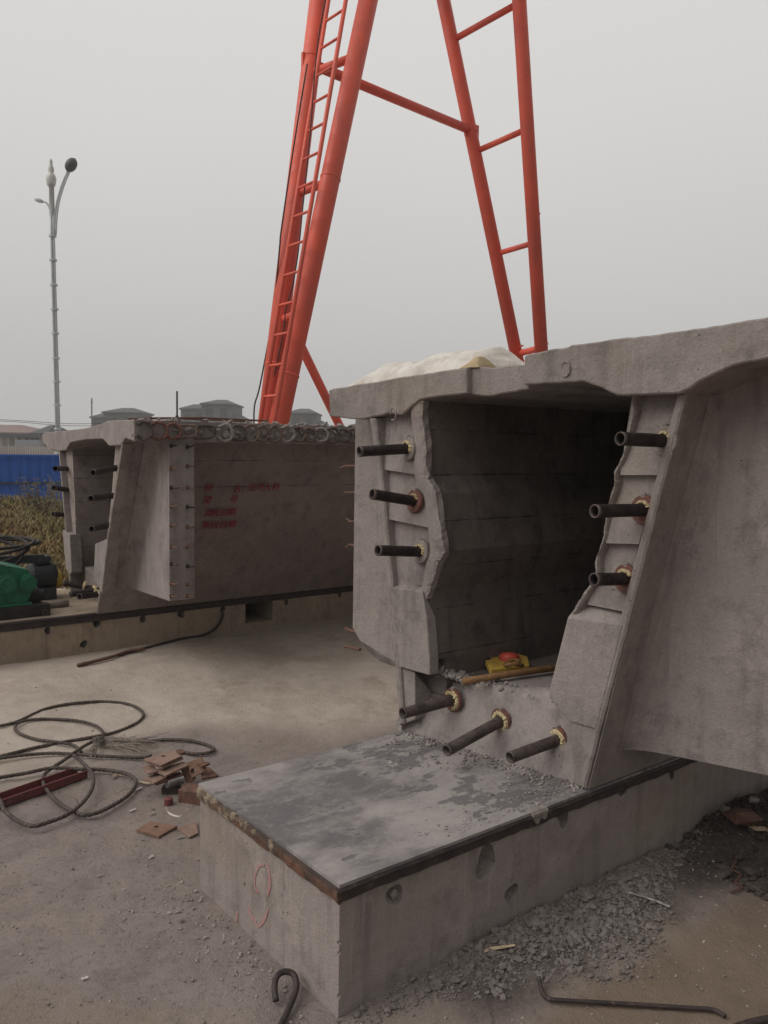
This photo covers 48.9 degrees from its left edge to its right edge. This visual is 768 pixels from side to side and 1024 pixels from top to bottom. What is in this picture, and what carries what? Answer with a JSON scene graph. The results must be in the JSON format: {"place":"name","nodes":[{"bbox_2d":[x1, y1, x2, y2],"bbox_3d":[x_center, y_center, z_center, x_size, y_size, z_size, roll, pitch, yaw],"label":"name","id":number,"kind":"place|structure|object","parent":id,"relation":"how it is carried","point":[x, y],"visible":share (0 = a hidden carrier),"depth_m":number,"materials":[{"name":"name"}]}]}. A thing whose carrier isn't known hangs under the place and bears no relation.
{"place":"outdoors","nodes":[
{"label":"outdoors","id":0,"kind":"place"},
{"bbox_2d":[0,493,69,588],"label":"dry grass","id":1,"kind":"structure","parent":0,"point":[45,529],"depth_m":14.62,"materials":[{"name":"brown plant"}]},
{"bbox_2d":[5,421,71,425],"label":"overhead wire","id":2,"kind":"object","parent":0,"point":[38,423],"visible":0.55,"depth_m":70.57,"materials":[{"name":"grey metal"}]},
{"bbox_2d":[0,419,102,423],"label":"overhead wire","id":3,"kind":"object","parent":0,"point":[60,423],"visible":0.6,"depth_m":71.39,"materials":[{"name":"grey metal"}]},
{"bbox_2d":[43,484,63,517],"bbox_3d":[-6.223,-0.236,16.444,0.724,0.990,0.940,0,5,-8],"label":"shrub","id":4,"kind":"object","parent":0,"point":[59,507],"visible":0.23,"depth_m":16.47,"materials":[{"name":"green plant"}]},
{"bbox_2d":[0,565,767,1023],"bbox_3d":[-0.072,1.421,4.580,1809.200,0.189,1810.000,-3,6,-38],"label":"ground","id":5,"kind":"structure","parent":0,"point":[294,677],"depth_m":3.58,"materials":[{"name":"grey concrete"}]},
{"bbox_2d":[0,425,38,445],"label":"building","id":6,"kind":"structure","parent":5,"relation":"on","point":[21,429],"depth_m":96.54,"materials":[{"name":"pink tile"}]},
{"bbox_2d":[0,433,43,454],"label":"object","id":7,"kind":"object","parent":5,"relation":"on","point":[27,442],"visible":0.36,"depth_m":79.01,"materials":[{"name":"grey"}]},
{"bbox_2d":[0,446,55,454],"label":"railing","id":8,"kind":"object","parent":5,"relation":"on","point":[25,450],"visible":0.34,"depth_m":59.93,"materials":[{"name":"grey metal"}]},
{"bbox_2d":[0,454,61,500],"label":"hoarding fence","id":9,"kind":"object","parent":5,"relation":"on","point":[39,466],"visible":0.14,"depth_m":21.99,"materials":[{"name":"blue metal"}]},
{"bbox_2d":[15,470,62,513],"bbox_3d":[-7.093,-0.337,17.554,1.146,1.088,1.117,1,5,2],"label":"shrub","id":10,"kind":"object","parent":5,"relation":"on","point":[39,499],"visible":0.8,"depth_m":17.44,"materials":[{"name":"grey plant"}]},
{"bbox_2d":[0,766,87,808],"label":"steel channel","id":11,"kind":"object","parent":5,"relation":"on","point":[12,796],"visible":0.79,"depth_m":4.40,"materials":[{"name":"red paint"}]},
{"bbox_2d":[0,754,94,827],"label":"wire rope","id":12,"kind":"object","parent":5,"relation":"on","point":[55,819],"visible":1,"depth_m":4.09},
{"bbox_2d":[30,425,67,454],"bbox_3d":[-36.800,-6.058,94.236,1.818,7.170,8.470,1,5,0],"label":"building","id":13,"kind":"structure","parent":5,"relation":"on","point":[49,428],"depth_m":91.46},
{"bbox_2d":[34,158,76,454],"bbox_3d":[-10.851,-6.209,28.329,1.267,11.070,1.055,5,6,39],"label":"street lamp","id":14,"kind":"object","parent":5,"relation":"on","point":[70,166],"visible":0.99,"depth_m":27.97,"materials":[{"name":"metal"}]},
{"bbox_2d":[13,717,104,752],"bbox_3d":[-1.966,1.337,5.150,0.597,0.076,0.349,3,5,21],"label":"wire rope","id":15,"kind":"object","parent":5,"relation":"on","point":[101,730],"visible":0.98,"depth_m":5.18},
{"bbox_2d":[0,735,137,816],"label":"wire rope","id":16,"kind":"object","parent":5,"relation":"on","point":[55,766],"visible":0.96,"depth_m":4.52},
{"bbox_2d":[0,700,144,755],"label":"wire rope","id":17,"kind":"object","parent":5,"relation":"on","point":[75,739],"visible":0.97,"depth_m":5.27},
{"bbox_2d":[0,751,151,759],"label":"wire rope","id":18,"kind":"object","parent":5,"relation":"on","point":[68,753],"visible":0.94,"depth_m":4.80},
{"bbox_2d":[77,648,145,665],"bbox_3d":[-2.159,1.143,6.686,0.080,0.029,0.646,4,5,33],"label":"wrapped rod","id":19,"kind":"object","parent":5,"relation":"on","point":[110,657],"visible":1,"depth_m":6.64,"materials":[{"name":"metal"}]},
{"bbox_2d":[89,398,153,426],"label":"villa","id":20,"kind":"object","parent":5,"relation":"on","point":[116,414],"visible":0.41,"depth_m":150.50,"materials":[{"name":"grey"}]},
{"bbox_2d":[88,732,173,758],"bbox_3d":[-1.491,1.367,4.973,0.492,0.055,0.415,0,5,-11],"label":"frayed wire","id":21,"kind":"object","parent":5,"relation":"on","point":[109,742],"visible":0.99,"depth_m":4.98,"materials":[{"name":"grey metal"}]},
{"bbox_2d":[136,821,176,838],"bbox_3d":[-1.087,1.512,4.035,0.147,0.012,0.125,3,5,28],"label":"steel plate","id":22,"kind":"object","parent":5,"relation":"on","point":[155,829],"visible":1,"depth_m":4.01,"materials":[{"name":"brown metal"}]},
{"bbox_2d":[101,738,215,755],"bbox_3d":[-1.335,1.382,5.033,0.702,0.040,0.186,2,5,11],"label":"wire rope","id":23,"kind":"object","parent":5,"relation":"on","point":[197,742],"visible":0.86,"depth_m":5.04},
{"bbox_2d":[0,585,352,664],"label":"casting bed","id":24,"kind":"object","parent":5,"relation":"on","point":[76,626],"visible":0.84,"depth_m":7.22,"materials":[{"name":"concrete"}]},
{"bbox_2d":[0,561,49,619],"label":"winch","id":25,"kind":"object","parent":24,"relation":"on","point":[22,595],"visible":1,"depth_m":6.66,"materials":[{"name":"green metal"}]},
{"bbox_2d":[0,535,40,564],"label":"hose coil","id":26,"kind":"object","parent":25,"relation":"on","point":[6,539],"visible":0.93,"depth_m":7.19,"materials":[{"name":"black rubber"}]},
{"bbox_2d":[0,554,44,563],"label":"steel beam","id":27,"kind":"structure","parent":25,"relation":"on","point":[37,558],"depth_m":7.24,"materials":[{"name":"black metal"}]},
{"bbox_2d":[25,554,61,600],"bbox_3d":[-3.038,0.575,7.538,0.265,0.378,0.300,-3,6,-38],"label":"electric motor","id":28,"kind":"object","parent":24,"relation":"on","point":[47,574],"visible":0.69,"depth_m":7.46,"materials":[{"name":"grey metal"}]},
{"bbox_2d":[48,600,68,607],"bbox_3d":[-2.799,0.777,7.069,0.310,0.052,0.052,-3,6,-38],"label":"steel pipe","id":29,"kind":"object","parent":24,"relation":"on","point":[53,604],"visible":0.53,"depth_m":7.10,"materials":[{"name":"metal"}]},
{"bbox_2d":[77,613,223,666],"bbox_3d":[-1.925,1.040,7.042,0.127,0.203,1.487,4,6,37],"label":"electric cable","id":30,"kind":"object","parent":24,"relation":"hanging from","point":[189,637],"visible":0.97,"depth_m":7.36,"materials":[{"name":"black rubber"}]},
{"bbox_2d":[42,417,354,613],"bbox_3d":[4.783,-0.356,13.176,19.592,1.592,3.811,-3,6,-38],"label":"box girder","id":31,"kind":"object","parent":24,"relation":"on","point":[161,511],"visible":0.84,"depth_m":6.95,"materials":[{"name":"concrete"}]},
{"bbox_2d":[175,391,180,420],"bbox_3d":[-1.537,-0.782,6.274,0.060,0.230,0.060,-3,6,-38],"label":"marker post","id":32,"kind":"object","parent":31,"relation":"on","point":[176,415],"visible":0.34,"depth_m":6.27,"materials":[{"name":"grey metal"}]},
{"bbox_2d":[166,807,187,816],"bbox_3d":[-1.048,1.506,4.229,0.117,0.020,0.125,1,5,1],"label":"plastic strap","id":33,"kind":"object","parent":5,"relation":"on","point":[176,815],"visible":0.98,"depth_m":4.19,"materials":[{"name":"white plastic"}]},
{"bbox_2d":[162,776,199,806],"bbox_3d":[-1.022,1.449,4.380,0.275,0.114,0.206,1,5,-2],"label":"hydraulic jack","id":34,"kind":"object","parent":5,"relation":"on","point":[186,792],"visible":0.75,"depth_m":4.32,"materials":[{"name":"metal"}]},
{"bbox_2d":[156,771,182,784],"bbox_3d":[-1.129,1.391,4.413,0.056,0.010,0.179,5,6,43],"label":"steel plate","id":35,"kind":"object","parent":34,"relation":"on","point":[175,775],"visible":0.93,"depth_m":4.42,"materials":[{"name":"brown metal"}]},
{"bbox_2d":[143,773,166,783],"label":"steel plate","id":36,"kind":"object","parent":35,"relation":"on","point":[154,778],"visible":0.93,"depth_m":4.37,"materials":[{"name":"brown metal"}]},
{"bbox_2d":[142,764,157,774],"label":"steel plate","id":37,"kind":"object","parent":36,"relation":"on","point":[149,769],"visible":0.93,"depth_m":4.42,"materials":[{"name":"brown metal"}]},
{"bbox_2d":[177,822,197,838],"bbox_3d":[-0.914,1.518,4.031,0.101,0.010,0.128,-3,6,-38],"label":"steel plate","id":38,"kind":"object","parent":5,"relation":"on","point":[190,830],"visible":1,"depth_m":4.03,"materials":[{"name":"brown metal"}]},
{"bbox_2d":[181,767,195,782],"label":"steel plate","id":39,"kind":"object","parent":5,"relation":"on","point":[186,775],"visible":0.64,"depth_m":4.50,"materials":[{"name":"brown metal"}]},
{"bbox_2d":[187,757,206,777],"bbox_3d":[-0.996,1.361,4.495,0.110,0.102,0.055,1,5,-4],"label":"steel plate","id":40,"kind":"object","parent":39,"relation":"on","point":[195,766],"visible":1,"depth_m":4.49,"materials":[{"name":"brown metal"}]},
{"bbox_2d":[157,762,188,776],"bbox_3d":[-1.121,1.352,4.457,0.098,0.009,0.188,3,5,29],"label":"steel plate","id":41,"kind":"object","parent":40,"relation":"on","point":[169,770],"visible":0.97,"depth_m":4.44,"materials":[{"name":"brown metal"}]},
{"bbox_2d":[146,756,182,768],"bbox_3d":[-1.151,1.325,4.486,0.130,0.009,0.169,5,6,43],"label":"steel plate","id":42,"kind":"object","parent":41,"relation":"on","point":[170,763],"visible":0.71,"depth_m":4.45,"materials":[{"name":"brown metal"}]},
{"bbox_2d":[143,750,181,765],"bbox_3d":[-1.158,1.309,4.487,0.138,0.008,0.187,5,6,41],"label":"steel plate","id":43,"kind":"object","parent":42,"relation":"on","point":[162,760],"visible":1,"depth_m":4.47,"materials":[{"name":"brown metal"}]},
{"bbox_2d":[176,749,185,754],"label":"steel plate","id":44,"kind":"object","parent":43,"relation":"on","point":[181,752],"visible":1,"depth_m":4.55,"materials":[{"name":"brown metal"}]},
{"bbox_2d":[197,762,209,767],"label":"steel plate","id":45,"kind":"object","parent":40,"relation":"on","point":[204,764],"visible":1,"depth_m":4.48,"materials":[{"name":"brown metal"}]},
{"bbox_2d":[201,767,218,779],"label":"steel plate","id":46,"kind":"object","parent":5,"relation":"on","point":[209,773],"visible":0.71,"depth_m":4.50,"materials":[{"name":"brown metal"}]},
{"bbox_2d":[179,400,252,422],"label":"villa","id":47,"kind":"object","parent":5,"relation":"on","point":[221,408],"visible":0.31,"depth_m":150.55,"materials":[{"name":"grey"}]},
{"bbox_2d":[195,414,201,421],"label":"window","id":48,"kind":"structure","parent":47,"relation":"in","point":[196,415],"depth_m":150.41,"materials":[{"name":"grey"}]},
{"bbox_2d":[206,409,212,416],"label":"window","id":49,"kind":"structure","parent":47,"relation":"in","point":[209,412],"depth_m":150.56,"materials":[{"name":"grey"}]},
{"bbox_2d":[220,409,226,417],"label":"window","id":50,"kind":"structure","parent":47,"relation":"in","point":[223,412],"depth_m":150.56,"materials":[{"name":"grey"}]},
{"bbox_2d":[271,968,299,1023],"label":"hooked rebar","id":51,"kind":"object","parent":5,"relation":"on","point":[294,994],"visible":1,"depth_m":2.83,"materials":[{"name":"metal"}]},
{"bbox_2d":[289,409,323,424],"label":"villa","id":52,"kind":"object","parent":5,"relation":"on","point":[309,416],"visible":0.26,"depth_m":150.52,"materials":[{"name":"grey"}]},
{"bbox_2d":[292,418,298,424],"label":"window","id":53,"kind":"structure","parent":52,"relation":"in","point":[294,420],"depth_m":150.49,"materials":[{"name":"grey"}]},
{"bbox_2d":[305,418,312,424],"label":"window","id":54,"kind":"structure","parent":52,"relation":"in","point":[308,420],"depth_m":150.49,"materials":[{"name":"grey"}]},
{"bbox_2d":[253,0,548,425],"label":"gantry crane","id":55,"kind":"object","parent":5,"relation":"on","point":[287,353],"visible":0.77,"depth_m":10.00,"materials":[{"name":"orange paint"}]},
{"bbox_2d":[196,731,767,1017],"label":"casting bed","id":56,"kind":"object","parent":5,"relation":"on","point":[338,882],"visible":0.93,"depth_m":3.24,"materials":[{"name":"concrete"}]},
{"bbox_2d":[347,731,583,835],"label":"cement crumbs","id":57,"kind":"object","parent":56,"relation":"on","point":[486,756],"visible":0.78,"depth_m":3.71,"materials":[{"name":"grey concrete"}]},
{"bbox_2d":[329,317,767,788],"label":"box girder","id":58,"kind":"object","parent":56,"relation":"on","point":[590,520],"visible":0.98,"depth_m":3.65,"materials":[{"name":"concrete"}]},
{"bbox_2d":[349,347,524,385],"bbox_3d":[0.297,-0.718,4.228,0.882,0.191,0.530,5,6,42],"label":"cloth","id":59,"kind":"object","parent":58,"relation":"on","point":[499,356],"visible":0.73,"depth_m":4.02,"materials":[{"name":"white fabric"}]},
{"bbox_2d":[459,356,495,368],"bbox_3d":[0.433,-0.678,3.839,0.169,0.057,0.104,-3,6,-38],"label":"cloth","id":60,"kind":"object","parent":58,"relation":"on","point":[479,361],"visible":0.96,"depth_m":3.80,"materials":[{"name":"beige fabric"}]},
{"bbox_2d":[484,652,529,672],"bbox_3d":[0.614,0.739,4.281,0.235,0.074,0.451,1,5,4],"label":"power tool","id":61,"kind":"object","parent":58,"relation":"on","point":[505,661],"visible":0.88,"depth_m":4.16,"materials":[{"name":"yellow paint"}]},
{"bbox_2d":[462,664,555,684],"bbox_3d":[0.782,0.772,4.131,0.929,0.039,0.033,-1,5,-27],"label":"bamboo pole","id":62,"kind":"object","parent":58,"relation":"on","point":[504,674],"visible":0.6,"depth_m":4.02,"materials":[{"name":"brown wood"}]},
{"bbox_2d":[330,813,723,1023],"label":"rubble","id":63,"kind":"object","parent":5,"relation":"on","point":[566,921],"visible":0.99,"depth_m":3.13,"materials":[{"name":"grey gravel"}]},
{"bbox_2d":[484,944,514,951],"bbox_3d":[0.415,1.569,3.044,0.115,0.020,0.021,0,5,-11],"label":"wood splinter","id":64,"kind":"object","parent":63,"relation":"on","point":[499,947],"visible":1,"depth_m":3.04,"materials":[{"name":"beige wood"}]},
{"bbox_2d":[628,892,669,907],"bbox_3d":[1.066,1.554,3.395,0.168,0.013,0.019,4,6,38],"label":"wood splinter","id":65,"kind":"object","parent":63,"relation":"on","point":[664,904],"visible":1,"depth_m":3.39,"materials":[{"name":"beige wood"}]},
{"bbox_2d":[537,976,726,1017],"bbox_3d":[0.817,1.614,2.794,0.615,0.072,0.079,1,5,7],"label":"bent rebar","id":66,"kind":"object","parent":5,"relation":"on","point":[544,995],"visible":1,"depth_m":2.80,"materials":[{"name":"metal"}]},
{"bbox_2d":[665,789,767,900],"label":"debris","id":67,"kind":"object","parent":5,"relation":"on","point":[723,870],"visible":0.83,"depth_m":3.81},
{"bbox_2d":[720,808,763,825],"bbox_3d":[1.667,1.416,3.952,0.198,0.096,0.162,-3,6,-38],"label":"steel plate","id":68,"kind":"object","parent":67,"relation":"on","point":[742,816],"visible":1,"depth_m":3.89,"materials":[{"name":"metal"}]},
{"bbox_2d":[747,796,759,803],"bbox_3d":[1.803,1.404,4.125,0.050,0.033,0.096,4,6,37],"label":"concrete lump","id":69,"kind":"object","parent":67,"relation":"on","point":[752,799],"visible":1,"depth_m":4.11,"materials":[{"name":"grey concrete"}]},
{"bbox_2d":[748,826,767,831],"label":"wood splinter","id":70,"kind":"object","parent":67,"relation":"on","point":[759,828],"visible":0.83,"depth_m":3.95,"materials":[{"name":"brown wood"}]},
{"bbox_2d":[720,805,729,811],"bbox_3d":[1.645,1.436,4.070,0.052,0.042,0.054,3,5,22],"label":"concrete lump","id":71,"kind":"object","parent":5,"relation":"on","point":[723,808],"visible":0.53,"depth_m":4.06,"materials":[{"name":"grey concrete"}]},
{"bbox_2d":[730,858,743,892],"bbox_3d":[1.519,1.566,3.632,0.052,0.034,0.352,3,5,24],"label":"bent wire","id":72,"kind":"object","parent":5,"relation":"on","point":[737,878],"visible":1,"depth_m":3.62,"materials":[{"name":"metal"}]},
{"bbox_2d":[734,1015,767,1023],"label":"rebar","id":73,"kind":"object","parent":5,"relation":"on","point":[760,1020],"visible":1,"depth_m":2.73,"materials":[{"name":"metal"}]},
{"bbox_2d":[0,0,767,429],"label":"sky","id":74,"kind":"structure","parent":0,"point":[176,118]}
]}

